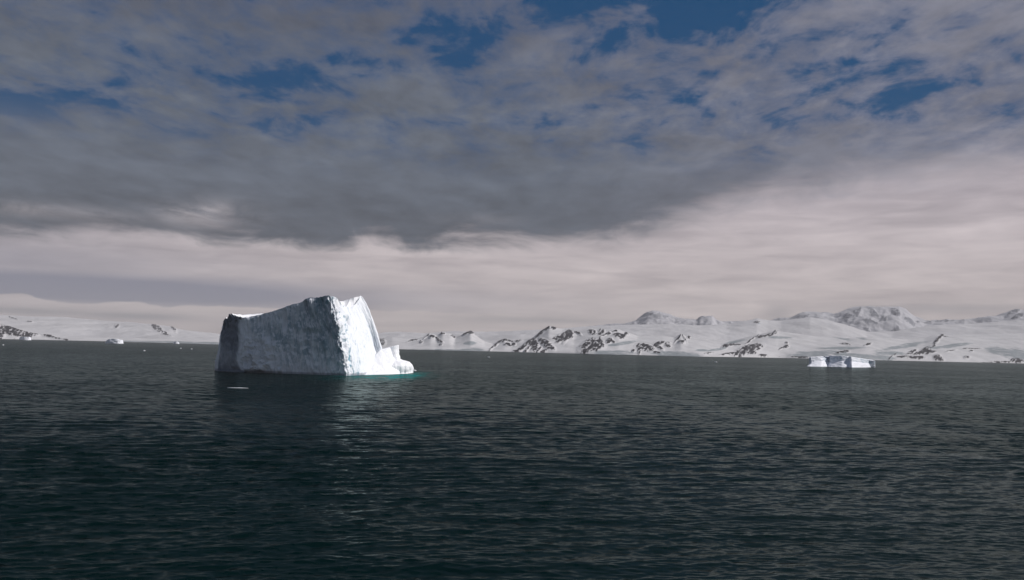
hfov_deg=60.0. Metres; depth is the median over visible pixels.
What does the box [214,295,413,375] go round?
iceberg
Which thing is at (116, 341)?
iceberg
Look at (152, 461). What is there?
sea
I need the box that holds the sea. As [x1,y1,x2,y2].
[0,339,1023,579]
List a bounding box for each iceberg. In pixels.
[19,337,30,339]
[105,339,123,343]
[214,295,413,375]
[808,356,874,366]
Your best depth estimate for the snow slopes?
10312.48 m
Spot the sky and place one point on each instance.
(442, 165)
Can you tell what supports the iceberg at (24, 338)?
on the sea
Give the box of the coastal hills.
[0,324,1023,362]
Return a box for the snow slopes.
[0,315,1023,342]
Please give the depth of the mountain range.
12178.24 m
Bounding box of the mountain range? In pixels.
[596,306,1023,331]
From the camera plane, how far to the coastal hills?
5856.39 m
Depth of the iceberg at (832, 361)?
1624.38 m
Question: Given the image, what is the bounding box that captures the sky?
[0,0,1023,333]

